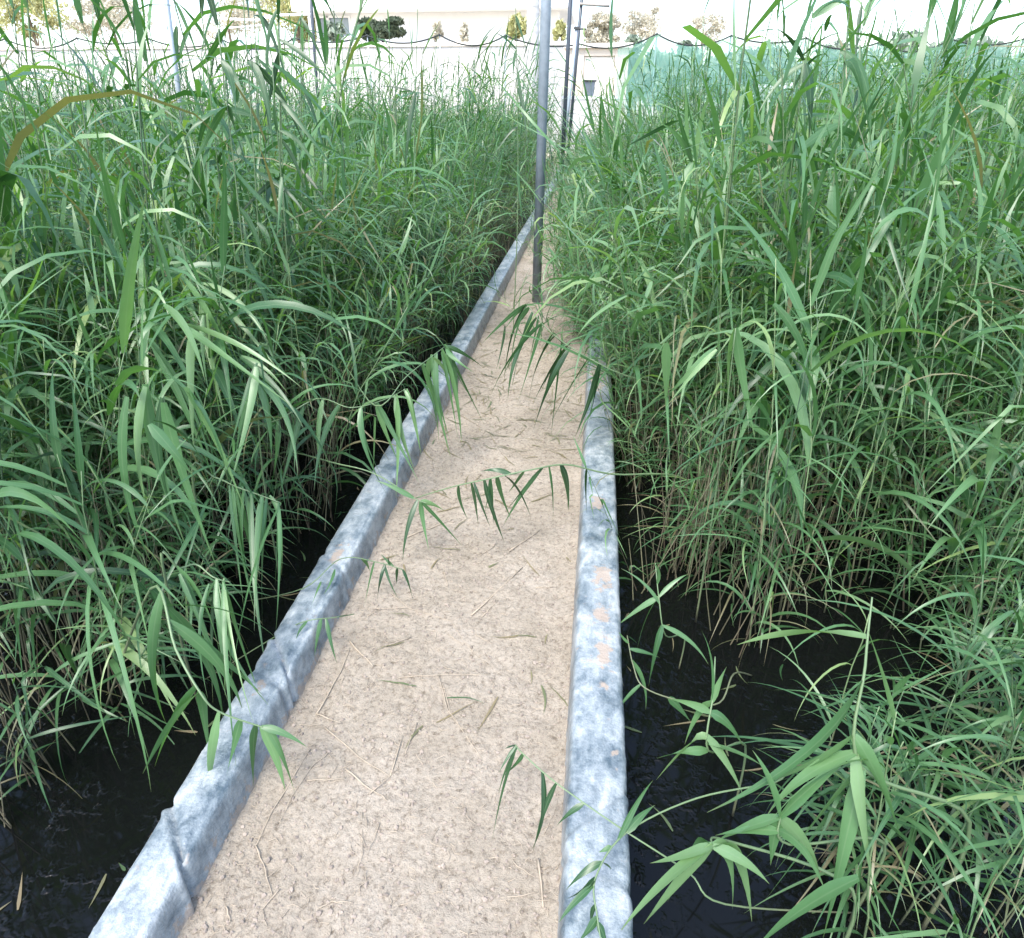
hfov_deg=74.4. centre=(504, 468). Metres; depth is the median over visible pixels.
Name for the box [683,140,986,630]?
reed
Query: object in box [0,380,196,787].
reed
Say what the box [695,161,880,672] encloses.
reed
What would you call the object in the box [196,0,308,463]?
reed
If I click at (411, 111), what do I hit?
reed
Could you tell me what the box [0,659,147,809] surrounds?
reed
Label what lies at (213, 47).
reed
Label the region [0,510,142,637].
reed
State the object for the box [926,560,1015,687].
reed
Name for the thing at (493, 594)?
straw
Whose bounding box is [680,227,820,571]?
reed
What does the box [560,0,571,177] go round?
pole
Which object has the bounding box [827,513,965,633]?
reed
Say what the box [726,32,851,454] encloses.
reed
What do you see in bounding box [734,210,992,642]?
reed
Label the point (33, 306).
reed
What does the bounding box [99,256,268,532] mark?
reed
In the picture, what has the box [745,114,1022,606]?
reed
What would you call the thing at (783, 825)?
reed
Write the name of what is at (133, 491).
reed
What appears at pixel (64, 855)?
water
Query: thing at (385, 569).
reed
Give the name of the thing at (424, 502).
reed
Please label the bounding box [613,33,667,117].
shrub
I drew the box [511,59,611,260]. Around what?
reed
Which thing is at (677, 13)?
sky
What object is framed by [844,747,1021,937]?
reed
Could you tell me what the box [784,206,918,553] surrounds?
reed
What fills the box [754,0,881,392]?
reed
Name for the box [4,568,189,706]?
reed
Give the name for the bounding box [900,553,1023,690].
reed
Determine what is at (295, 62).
reed
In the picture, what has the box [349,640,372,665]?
straw
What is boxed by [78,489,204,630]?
reed
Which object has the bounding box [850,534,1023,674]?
reed
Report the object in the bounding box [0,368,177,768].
reed
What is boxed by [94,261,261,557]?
reed
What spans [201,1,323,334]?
reed
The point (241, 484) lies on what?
reed
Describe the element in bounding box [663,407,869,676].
reed
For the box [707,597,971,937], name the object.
reed
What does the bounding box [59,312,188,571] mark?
reed
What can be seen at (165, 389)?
reed
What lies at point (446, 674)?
straw
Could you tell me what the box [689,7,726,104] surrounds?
tree
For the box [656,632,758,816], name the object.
reed
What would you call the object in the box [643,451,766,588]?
reed
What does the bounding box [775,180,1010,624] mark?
reed
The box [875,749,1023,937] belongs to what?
reed
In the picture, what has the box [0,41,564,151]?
back wall
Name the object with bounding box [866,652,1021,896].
reed
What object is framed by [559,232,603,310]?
reed
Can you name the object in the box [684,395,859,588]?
reed
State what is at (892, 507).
reed
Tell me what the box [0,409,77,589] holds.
reed
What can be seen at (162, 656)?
reed
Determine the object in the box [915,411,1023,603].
reed
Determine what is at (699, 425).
reed
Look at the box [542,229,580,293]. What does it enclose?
reed
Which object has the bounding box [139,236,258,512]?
reed
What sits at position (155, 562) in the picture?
reed
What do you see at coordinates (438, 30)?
bush
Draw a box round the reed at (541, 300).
[513,274,576,338]
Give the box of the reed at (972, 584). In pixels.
[894,502,1023,633]
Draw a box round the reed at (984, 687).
[936,617,1023,731]
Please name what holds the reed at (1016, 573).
on the water at (748, 705)
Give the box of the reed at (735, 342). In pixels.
[661,327,754,622]
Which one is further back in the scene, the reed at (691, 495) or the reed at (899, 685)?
the reed at (691, 495)
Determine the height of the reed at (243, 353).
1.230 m
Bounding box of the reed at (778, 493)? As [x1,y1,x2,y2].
[726,369,891,602]
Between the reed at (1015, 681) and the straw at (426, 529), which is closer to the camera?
the reed at (1015, 681)
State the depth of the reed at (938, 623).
2.00 m
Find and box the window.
[317,15,351,37]
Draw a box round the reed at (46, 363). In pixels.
[2,315,150,622]
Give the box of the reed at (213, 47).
[185,0,268,398]
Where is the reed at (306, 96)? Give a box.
[267,17,334,411]
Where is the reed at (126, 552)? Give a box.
[11,486,202,662]
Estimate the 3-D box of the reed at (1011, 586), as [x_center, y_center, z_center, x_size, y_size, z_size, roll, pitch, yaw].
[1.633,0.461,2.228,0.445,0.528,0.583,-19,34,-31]
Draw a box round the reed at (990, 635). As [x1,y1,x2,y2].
[864,603,1023,833]
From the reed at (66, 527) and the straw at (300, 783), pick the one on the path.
the straw at (300, 783)
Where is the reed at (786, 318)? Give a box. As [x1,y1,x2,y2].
[751,249,815,488]
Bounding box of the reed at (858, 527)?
[823,429,931,640]
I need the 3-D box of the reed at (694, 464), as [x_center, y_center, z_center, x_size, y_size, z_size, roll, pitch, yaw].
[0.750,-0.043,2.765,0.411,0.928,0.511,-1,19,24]
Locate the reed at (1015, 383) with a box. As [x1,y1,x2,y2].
[890,282,1023,591]
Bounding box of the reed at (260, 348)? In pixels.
[185,310,370,541]
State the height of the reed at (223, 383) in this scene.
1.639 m
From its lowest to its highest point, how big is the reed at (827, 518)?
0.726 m
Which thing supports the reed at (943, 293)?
on the water at (748, 705)
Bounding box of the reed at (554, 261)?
[528,227,578,309]
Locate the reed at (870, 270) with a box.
[789,182,962,546]
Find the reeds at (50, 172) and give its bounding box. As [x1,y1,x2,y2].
[0,0,1023,937]
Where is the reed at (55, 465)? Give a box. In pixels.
[2,392,201,558]
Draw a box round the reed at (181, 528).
[107,455,234,595]
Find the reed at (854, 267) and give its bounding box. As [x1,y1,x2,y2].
[692,118,917,551]
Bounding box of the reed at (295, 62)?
[220,47,343,380]
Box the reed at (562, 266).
[543,230,587,300]
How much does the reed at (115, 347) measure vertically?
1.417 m
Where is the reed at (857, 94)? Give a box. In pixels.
[852,0,917,183]
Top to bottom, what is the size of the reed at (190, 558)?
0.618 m
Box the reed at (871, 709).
[785,675,926,798]
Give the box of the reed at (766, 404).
[724,258,844,554]
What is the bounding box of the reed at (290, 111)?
[215,62,349,475]
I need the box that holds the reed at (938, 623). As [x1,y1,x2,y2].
[870,476,1023,709]
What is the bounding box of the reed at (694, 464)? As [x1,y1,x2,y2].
[638,361,731,560]
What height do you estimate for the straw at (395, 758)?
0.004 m
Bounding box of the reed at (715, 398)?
[656,297,792,555]
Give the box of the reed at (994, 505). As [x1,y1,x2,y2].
[889,437,1023,609]
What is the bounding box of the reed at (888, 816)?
[738,703,998,937]
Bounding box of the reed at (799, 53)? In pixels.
[744,27,855,471]
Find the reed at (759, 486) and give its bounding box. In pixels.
[718,421,819,561]
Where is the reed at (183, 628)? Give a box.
[105,585,304,795]
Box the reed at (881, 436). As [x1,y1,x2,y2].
[807,351,932,584]
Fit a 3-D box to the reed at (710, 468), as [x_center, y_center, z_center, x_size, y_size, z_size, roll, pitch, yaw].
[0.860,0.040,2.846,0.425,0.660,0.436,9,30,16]
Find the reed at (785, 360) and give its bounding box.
[682,252,890,603]
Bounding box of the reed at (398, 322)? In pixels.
[322,253,449,514]
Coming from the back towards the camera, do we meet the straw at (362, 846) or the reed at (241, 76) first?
the reed at (241, 76)
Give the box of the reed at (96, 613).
[53,566,191,704]
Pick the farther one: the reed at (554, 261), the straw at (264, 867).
the reed at (554, 261)
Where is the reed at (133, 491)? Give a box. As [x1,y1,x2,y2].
[78,429,239,695]
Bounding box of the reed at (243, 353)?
[188,278,341,527]
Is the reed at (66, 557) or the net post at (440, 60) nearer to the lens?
the reed at (66, 557)
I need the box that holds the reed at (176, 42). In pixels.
[173,1,218,239]
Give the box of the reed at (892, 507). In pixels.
[820,423,984,586]
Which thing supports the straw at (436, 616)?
on the path
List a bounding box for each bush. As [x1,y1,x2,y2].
[326,20,345,42]
[357,16,380,42]
[364,16,406,42]
[432,20,444,41]
[459,21,469,41]
[505,12,526,40]
[552,19,566,40]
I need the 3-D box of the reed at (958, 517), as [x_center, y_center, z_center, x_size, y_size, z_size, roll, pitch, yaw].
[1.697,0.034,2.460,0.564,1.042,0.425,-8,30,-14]
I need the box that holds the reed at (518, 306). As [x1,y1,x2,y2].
[483,275,572,352]
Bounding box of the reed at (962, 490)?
[857,383,1002,681]
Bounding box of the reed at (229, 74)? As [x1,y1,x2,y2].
[182,0,281,491]
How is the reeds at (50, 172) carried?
in the water at (748, 705)
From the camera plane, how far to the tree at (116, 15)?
37.11 m
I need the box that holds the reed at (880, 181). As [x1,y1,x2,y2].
[730,77,954,529]
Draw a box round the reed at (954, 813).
[866,747,1023,936]
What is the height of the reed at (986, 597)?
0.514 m
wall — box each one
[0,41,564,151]
[560,96,615,148]
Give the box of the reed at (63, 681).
[0,630,164,787]
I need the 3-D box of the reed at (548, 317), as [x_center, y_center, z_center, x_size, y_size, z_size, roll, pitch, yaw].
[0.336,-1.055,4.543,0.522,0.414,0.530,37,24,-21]
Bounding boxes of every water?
[0,163,558,937]
[610,167,1023,937]
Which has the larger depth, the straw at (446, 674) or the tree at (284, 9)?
the tree at (284, 9)
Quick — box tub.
[584,80,596,95]
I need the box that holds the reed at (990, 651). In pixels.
[922,613,1023,821]
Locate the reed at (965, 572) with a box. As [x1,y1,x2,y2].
[934,412,1023,627]
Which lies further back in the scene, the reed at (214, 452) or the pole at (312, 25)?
the pole at (312, 25)
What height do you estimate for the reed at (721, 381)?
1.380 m
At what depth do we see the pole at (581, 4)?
16.51 m
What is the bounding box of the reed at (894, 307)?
[767,224,945,555]
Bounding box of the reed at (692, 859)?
[621,836,857,937]
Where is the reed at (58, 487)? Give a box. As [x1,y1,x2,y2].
[1,383,142,577]
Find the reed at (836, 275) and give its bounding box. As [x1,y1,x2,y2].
[688,104,876,528]
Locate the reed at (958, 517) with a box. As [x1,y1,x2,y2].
[872,324,1023,615]
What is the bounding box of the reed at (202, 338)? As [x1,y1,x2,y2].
[178,282,301,489]
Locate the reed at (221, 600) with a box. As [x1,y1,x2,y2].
[160,550,266,762]
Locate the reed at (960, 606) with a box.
[903,484,1021,624]
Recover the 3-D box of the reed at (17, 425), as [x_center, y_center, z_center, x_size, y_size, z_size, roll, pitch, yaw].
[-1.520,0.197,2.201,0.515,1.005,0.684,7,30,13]
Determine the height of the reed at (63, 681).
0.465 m
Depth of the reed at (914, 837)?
1.47 m
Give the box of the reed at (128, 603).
[94,563,231,670]
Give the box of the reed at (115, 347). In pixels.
[47,227,216,565]
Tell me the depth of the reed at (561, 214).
7.08 m
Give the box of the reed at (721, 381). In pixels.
[637,211,772,538]
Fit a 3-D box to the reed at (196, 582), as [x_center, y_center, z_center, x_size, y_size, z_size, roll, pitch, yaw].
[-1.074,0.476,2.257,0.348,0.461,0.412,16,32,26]
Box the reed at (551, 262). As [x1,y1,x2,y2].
[542,242,568,289]
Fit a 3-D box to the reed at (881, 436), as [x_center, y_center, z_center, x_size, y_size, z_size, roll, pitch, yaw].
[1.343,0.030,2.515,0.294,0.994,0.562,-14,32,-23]
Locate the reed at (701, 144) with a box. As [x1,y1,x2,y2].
[680,0,718,300]
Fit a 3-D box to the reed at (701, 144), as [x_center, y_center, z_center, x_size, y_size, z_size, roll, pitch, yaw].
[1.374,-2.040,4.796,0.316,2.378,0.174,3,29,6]
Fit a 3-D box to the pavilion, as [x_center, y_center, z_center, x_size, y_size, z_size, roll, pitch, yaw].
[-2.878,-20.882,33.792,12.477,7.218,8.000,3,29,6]
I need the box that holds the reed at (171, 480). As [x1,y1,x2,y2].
[96,435,210,557]
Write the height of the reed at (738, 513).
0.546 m
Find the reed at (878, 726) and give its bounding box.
[740,670,997,912]
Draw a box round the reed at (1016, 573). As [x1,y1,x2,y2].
[963,495,1023,641]
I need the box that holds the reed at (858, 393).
[749,312,917,575]
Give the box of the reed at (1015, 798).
[813,668,1023,937]
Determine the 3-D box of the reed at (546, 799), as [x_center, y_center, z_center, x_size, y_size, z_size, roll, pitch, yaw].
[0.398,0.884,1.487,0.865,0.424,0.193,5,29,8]
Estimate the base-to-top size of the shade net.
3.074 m
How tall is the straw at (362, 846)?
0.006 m
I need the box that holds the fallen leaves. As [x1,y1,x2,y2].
[373,258,585,747]
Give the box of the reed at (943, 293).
[851,212,975,579]
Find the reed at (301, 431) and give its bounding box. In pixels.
[220,406,334,548]
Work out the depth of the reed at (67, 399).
2.37 m
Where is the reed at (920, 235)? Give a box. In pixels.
[791,112,995,531]
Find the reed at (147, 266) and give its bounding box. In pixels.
[65,195,247,547]
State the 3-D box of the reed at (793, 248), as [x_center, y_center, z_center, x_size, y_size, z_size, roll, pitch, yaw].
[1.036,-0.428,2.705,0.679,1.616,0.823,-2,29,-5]
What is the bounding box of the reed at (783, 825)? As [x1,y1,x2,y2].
[715,750,885,921]
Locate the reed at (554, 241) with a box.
[547,208,569,295]
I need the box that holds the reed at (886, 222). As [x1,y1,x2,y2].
[750,97,940,624]
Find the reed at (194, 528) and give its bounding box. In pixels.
[118,436,280,648]
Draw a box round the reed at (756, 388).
[683,260,812,534]
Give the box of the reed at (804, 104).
[768,53,846,326]
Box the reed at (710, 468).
[662,401,754,540]
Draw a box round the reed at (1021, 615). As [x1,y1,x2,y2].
[906,577,1023,781]
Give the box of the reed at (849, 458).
[781,179,916,606]
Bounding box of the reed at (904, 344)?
[786,133,1023,612]
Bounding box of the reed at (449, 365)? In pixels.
[343,344,479,457]
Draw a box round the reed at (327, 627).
[204,569,353,679]
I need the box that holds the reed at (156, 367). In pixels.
[109,236,248,518]
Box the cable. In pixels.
[0,33,1023,52]
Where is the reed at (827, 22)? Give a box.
[784,15,866,201]
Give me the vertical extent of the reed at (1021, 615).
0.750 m
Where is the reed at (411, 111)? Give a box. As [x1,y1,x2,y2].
[378,3,433,373]
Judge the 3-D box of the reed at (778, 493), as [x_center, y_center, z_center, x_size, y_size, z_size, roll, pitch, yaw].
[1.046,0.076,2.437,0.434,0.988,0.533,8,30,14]
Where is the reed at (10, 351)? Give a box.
[0,302,130,575]
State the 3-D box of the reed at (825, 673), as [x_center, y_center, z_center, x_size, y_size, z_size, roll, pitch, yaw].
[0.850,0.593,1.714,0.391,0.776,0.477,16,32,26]
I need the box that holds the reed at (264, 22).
[253,0,293,413]
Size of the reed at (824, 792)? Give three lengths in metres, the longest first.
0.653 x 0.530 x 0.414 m
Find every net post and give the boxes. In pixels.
[77,37,86,75]
[366,34,371,91]
[439,33,442,111]
[505,34,505,116]
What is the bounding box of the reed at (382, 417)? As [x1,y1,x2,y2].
[181,389,420,503]
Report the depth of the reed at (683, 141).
2.87 m
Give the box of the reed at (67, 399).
[17,282,222,549]
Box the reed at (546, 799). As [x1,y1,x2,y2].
[492,744,851,913]
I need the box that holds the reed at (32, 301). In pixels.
[4,218,134,571]
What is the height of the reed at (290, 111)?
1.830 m
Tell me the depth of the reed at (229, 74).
2.57 m
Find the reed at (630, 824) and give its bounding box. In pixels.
[559,763,952,937]
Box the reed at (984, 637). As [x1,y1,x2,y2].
[819,510,1023,812]
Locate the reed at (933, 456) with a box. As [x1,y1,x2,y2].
[842,339,1017,609]
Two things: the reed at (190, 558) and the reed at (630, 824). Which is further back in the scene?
the reed at (190, 558)
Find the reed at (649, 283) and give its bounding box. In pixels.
[563,249,663,488]
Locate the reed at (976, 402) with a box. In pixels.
[881,339,1020,593]
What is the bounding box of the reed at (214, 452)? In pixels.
[128,365,275,527]
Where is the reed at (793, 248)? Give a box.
[693,149,887,526]
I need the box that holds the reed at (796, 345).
[669,245,855,535]
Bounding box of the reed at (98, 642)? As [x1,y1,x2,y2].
[52,601,196,733]
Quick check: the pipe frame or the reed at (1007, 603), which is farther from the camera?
the pipe frame
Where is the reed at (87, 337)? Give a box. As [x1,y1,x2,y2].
[6,290,183,574]
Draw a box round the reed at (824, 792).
[712,682,961,935]
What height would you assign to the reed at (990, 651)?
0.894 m
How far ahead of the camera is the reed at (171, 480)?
2.57 m
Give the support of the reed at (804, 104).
on the water at (748, 705)
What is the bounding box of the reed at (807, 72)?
[742,0,866,322]
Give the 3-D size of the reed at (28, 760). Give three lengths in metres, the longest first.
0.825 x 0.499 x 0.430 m
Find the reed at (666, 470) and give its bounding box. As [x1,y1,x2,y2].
[616,457,730,567]
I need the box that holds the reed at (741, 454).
[668,401,749,583]
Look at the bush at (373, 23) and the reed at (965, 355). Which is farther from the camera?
the bush at (373, 23)
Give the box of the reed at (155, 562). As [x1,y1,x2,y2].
[131,481,236,622]
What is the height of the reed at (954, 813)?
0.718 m
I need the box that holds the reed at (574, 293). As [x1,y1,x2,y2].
[553,267,579,326]
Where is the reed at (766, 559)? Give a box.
[685,418,845,632]
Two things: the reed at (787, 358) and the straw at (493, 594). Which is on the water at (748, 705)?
the reed at (787, 358)
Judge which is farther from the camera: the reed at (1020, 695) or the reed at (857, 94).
the reed at (857, 94)
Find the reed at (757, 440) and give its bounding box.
[704,251,807,525]
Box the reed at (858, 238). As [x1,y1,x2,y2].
[766,126,932,553]
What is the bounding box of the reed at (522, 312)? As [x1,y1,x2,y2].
[485,305,702,463]
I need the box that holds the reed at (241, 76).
[225,56,273,231]
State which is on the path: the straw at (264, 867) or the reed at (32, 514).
the straw at (264, 867)
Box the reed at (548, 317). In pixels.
[528,284,571,346]
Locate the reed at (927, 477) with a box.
[834,243,1021,574]
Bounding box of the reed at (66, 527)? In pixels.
[4,472,126,579]
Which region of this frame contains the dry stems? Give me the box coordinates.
[0,196,1012,828]
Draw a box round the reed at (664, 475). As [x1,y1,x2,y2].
[599,412,729,552]
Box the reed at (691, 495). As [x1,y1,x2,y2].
[617,455,694,574]
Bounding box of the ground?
[546,101,1023,160]
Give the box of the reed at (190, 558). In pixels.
[135,484,228,579]
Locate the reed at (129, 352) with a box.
[73,253,230,542]
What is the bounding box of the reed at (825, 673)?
[751,575,952,824]
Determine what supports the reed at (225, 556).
on the water at (64, 855)
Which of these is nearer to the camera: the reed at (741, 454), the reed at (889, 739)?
the reed at (889, 739)
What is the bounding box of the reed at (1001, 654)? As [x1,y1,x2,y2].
[847,595,1023,875]
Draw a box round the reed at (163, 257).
[99,170,297,557]
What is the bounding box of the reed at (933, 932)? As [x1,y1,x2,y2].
[848,898,958,937]
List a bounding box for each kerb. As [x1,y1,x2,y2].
[88,162,567,937]
[557,240,632,937]
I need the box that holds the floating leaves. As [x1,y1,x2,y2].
[0,438,821,912]
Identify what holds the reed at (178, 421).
on the water at (64, 855)
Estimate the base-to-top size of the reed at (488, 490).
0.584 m
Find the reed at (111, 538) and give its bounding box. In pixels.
[64,471,220,631]
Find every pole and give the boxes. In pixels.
[164,0,184,127]
[309,0,318,99]
[532,0,550,302]
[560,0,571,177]
[565,26,585,144]
[568,0,609,164]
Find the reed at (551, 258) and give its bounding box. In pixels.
[528,222,583,311]
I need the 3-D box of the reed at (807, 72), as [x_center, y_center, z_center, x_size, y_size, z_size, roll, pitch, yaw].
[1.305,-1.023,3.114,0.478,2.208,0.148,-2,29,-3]
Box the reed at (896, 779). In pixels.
[780,736,958,893]
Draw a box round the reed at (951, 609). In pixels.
[895,558,1013,717]
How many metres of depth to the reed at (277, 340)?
2.79 m
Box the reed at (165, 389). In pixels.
[80,286,250,585]
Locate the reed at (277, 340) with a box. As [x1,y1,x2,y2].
[213,296,332,506]
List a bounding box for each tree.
[0,0,72,45]
[62,0,157,43]
[193,0,273,43]
[252,0,316,43]
[583,10,621,42]
[618,6,664,119]
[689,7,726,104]
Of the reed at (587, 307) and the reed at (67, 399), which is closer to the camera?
the reed at (67, 399)
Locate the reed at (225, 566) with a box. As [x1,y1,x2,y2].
[124,501,285,583]
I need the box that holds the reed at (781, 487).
[658,300,884,661]
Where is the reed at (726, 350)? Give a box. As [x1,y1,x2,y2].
[653,284,800,527]
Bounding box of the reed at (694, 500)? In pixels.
[626,436,709,566]
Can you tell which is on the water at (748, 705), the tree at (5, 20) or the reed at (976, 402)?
the reed at (976, 402)
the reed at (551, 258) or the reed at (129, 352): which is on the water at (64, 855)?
the reed at (129, 352)
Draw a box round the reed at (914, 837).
[817,698,1023,935]
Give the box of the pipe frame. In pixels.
[193,13,311,43]
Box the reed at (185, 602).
[112,557,272,666]
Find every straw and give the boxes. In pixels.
[255,845,271,894]
[256,749,310,844]
[262,889,279,917]
[279,753,327,821]
[307,778,344,780]
[316,648,349,714]
[316,713,340,722]
[320,900,352,907]
[325,727,389,776]
[345,768,384,797]
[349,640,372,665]
[356,812,362,875]
[373,608,493,667]
[390,735,402,776]
[399,674,486,677]
[407,519,451,536]
[438,675,462,730]
[441,682,480,756]
[471,567,522,615]
[508,892,536,896]
[536,858,543,907]
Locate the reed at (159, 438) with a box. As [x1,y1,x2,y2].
[117,338,244,608]
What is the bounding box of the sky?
[0,0,1023,99]
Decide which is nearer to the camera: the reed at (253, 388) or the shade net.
the reed at (253, 388)
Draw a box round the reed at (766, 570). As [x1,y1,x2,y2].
[694,490,841,651]
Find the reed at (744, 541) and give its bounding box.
[660,492,764,642]
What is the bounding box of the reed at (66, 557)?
[0,486,233,716]
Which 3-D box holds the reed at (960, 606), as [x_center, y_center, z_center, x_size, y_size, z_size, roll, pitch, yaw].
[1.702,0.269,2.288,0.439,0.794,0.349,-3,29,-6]
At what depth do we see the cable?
18.86 m
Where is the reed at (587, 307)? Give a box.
[559,266,614,336]
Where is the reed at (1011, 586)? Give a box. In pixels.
[909,521,1023,657]
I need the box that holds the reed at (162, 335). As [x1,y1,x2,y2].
[17,115,292,556]
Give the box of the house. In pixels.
[564,43,632,122]
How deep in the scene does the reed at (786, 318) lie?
1.91 m
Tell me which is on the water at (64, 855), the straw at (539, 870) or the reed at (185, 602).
the reed at (185, 602)
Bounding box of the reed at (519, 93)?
[493,0,527,326]
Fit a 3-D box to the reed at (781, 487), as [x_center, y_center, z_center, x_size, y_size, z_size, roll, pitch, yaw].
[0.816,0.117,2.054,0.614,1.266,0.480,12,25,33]
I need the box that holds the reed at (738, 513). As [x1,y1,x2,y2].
[665,462,814,600]
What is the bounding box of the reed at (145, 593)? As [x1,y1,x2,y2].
[81,531,211,697]
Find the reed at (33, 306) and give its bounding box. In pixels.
[0,183,216,535]
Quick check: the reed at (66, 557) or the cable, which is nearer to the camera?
the reed at (66, 557)
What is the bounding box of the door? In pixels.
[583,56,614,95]
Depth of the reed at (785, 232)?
2.54 m
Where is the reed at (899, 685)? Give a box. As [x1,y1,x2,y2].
[811,672,983,870]
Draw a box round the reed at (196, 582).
[108,546,251,670]
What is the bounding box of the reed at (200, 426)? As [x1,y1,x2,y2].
[83,347,284,598]
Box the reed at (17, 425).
[0,412,155,639]
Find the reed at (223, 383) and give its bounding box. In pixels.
[128,141,359,548]
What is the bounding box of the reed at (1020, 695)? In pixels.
[957,681,1023,771]
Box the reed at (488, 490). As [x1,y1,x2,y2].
[416,464,700,539]
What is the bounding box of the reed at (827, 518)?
[775,399,889,569]
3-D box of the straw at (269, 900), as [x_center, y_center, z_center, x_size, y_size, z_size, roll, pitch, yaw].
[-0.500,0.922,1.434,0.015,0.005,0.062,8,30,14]
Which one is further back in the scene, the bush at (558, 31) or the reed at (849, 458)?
the bush at (558, 31)
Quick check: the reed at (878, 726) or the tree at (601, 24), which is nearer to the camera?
the reed at (878, 726)
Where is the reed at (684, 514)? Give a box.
[637,459,724,557]
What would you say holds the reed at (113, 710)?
on the water at (64, 855)
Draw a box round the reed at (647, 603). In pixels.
[621,563,706,681]
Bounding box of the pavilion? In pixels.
[290,0,576,42]
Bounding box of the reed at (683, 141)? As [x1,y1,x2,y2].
[624,102,693,449]
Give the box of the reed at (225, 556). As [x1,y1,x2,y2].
[187,523,294,588]
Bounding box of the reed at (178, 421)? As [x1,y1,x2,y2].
[80,392,236,582]
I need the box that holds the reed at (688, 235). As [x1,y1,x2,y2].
[582,174,754,526]
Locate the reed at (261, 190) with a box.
[237,9,346,450]
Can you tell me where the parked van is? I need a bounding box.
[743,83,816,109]
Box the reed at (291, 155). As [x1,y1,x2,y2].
[262,0,354,450]
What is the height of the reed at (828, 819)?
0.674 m
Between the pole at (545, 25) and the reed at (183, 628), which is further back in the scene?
the pole at (545, 25)
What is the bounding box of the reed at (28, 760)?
[0,720,77,766]
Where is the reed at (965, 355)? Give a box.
[814,122,1023,562]
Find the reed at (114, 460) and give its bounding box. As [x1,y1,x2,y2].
[5,313,179,618]
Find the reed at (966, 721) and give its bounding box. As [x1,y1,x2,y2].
[890,679,1023,882]
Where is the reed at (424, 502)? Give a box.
[274,452,457,554]
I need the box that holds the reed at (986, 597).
[943,547,1014,670]
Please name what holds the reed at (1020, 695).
on the water at (748, 705)
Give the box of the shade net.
[616,35,1023,151]
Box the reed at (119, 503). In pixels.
[59,455,192,601]
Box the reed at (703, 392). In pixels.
[649,245,734,521]
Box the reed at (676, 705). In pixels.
[619,632,751,721]
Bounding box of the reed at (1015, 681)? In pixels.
[912,606,1023,828]
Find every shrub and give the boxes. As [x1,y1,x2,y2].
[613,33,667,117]
[660,39,731,105]
[705,41,782,103]
[750,45,840,93]
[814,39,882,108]
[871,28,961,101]
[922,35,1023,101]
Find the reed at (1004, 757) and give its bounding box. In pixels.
[915,672,1023,849]
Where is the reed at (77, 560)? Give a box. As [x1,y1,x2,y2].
[0,436,134,625]
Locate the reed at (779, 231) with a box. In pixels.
[684,65,913,495]
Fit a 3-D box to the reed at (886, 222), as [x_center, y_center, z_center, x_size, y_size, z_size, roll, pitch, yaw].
[1.157,-0.266,2.279,0.507,1.740,0.674,-2,29,-4]
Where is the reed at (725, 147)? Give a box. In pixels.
[629,0,828,484]
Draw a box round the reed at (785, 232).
[731,188,876,533]
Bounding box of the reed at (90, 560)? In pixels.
[0,412,244,689]
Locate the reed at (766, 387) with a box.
[690,320,770,532]
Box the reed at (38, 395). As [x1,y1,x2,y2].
[0,348,181,581]
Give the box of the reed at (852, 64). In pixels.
[777,0,872,473]
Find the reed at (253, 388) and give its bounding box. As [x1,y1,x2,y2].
[227,355,302,580]
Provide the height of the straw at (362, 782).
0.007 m
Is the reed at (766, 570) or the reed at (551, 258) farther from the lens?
the reed at (551, 258)
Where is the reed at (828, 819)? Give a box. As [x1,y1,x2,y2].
[737,661,970,937]
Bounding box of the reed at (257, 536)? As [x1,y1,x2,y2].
[191,462,282,672]
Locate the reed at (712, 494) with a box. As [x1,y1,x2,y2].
[628,435,753,590]
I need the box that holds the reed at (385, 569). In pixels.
[244,553,411,601]
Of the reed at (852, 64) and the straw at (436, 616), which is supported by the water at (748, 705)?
the reed at (852, 64)
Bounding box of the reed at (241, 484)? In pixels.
[194,424,314,570]
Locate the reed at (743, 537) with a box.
[695,450,812,550]
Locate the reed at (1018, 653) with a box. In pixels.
[948,634,1023,753]
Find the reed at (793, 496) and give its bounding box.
[709,239,916,611]
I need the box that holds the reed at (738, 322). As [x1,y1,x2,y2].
[668,286,759,521]
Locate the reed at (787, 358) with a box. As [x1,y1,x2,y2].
[726,205,895,575]
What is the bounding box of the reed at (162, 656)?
[72,580,199,689]
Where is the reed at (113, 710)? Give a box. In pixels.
[23,608,209,752]
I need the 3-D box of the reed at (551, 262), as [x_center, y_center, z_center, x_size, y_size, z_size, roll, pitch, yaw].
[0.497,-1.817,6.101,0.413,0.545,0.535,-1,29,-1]
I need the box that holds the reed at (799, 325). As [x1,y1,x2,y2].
[713,153,892,532]
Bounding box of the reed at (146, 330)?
[57,246,234,610]
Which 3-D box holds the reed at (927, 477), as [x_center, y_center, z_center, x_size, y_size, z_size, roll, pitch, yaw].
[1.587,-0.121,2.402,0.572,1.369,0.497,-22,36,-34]
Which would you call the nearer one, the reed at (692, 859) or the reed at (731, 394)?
the reed at (692, 859)
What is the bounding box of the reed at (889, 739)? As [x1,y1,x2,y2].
[766,626,987,937]
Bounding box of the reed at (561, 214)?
[545,189,572,249]
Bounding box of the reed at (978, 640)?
[899,589,1023,828]
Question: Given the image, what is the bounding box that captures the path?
[178,156,589,937]
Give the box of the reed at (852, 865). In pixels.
[745,692,1022,937]
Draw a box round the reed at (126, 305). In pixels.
[57,194,269,631]
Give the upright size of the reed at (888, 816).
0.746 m
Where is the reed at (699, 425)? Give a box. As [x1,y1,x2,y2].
[616,380,750,530]
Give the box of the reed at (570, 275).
[547,250,589,310]

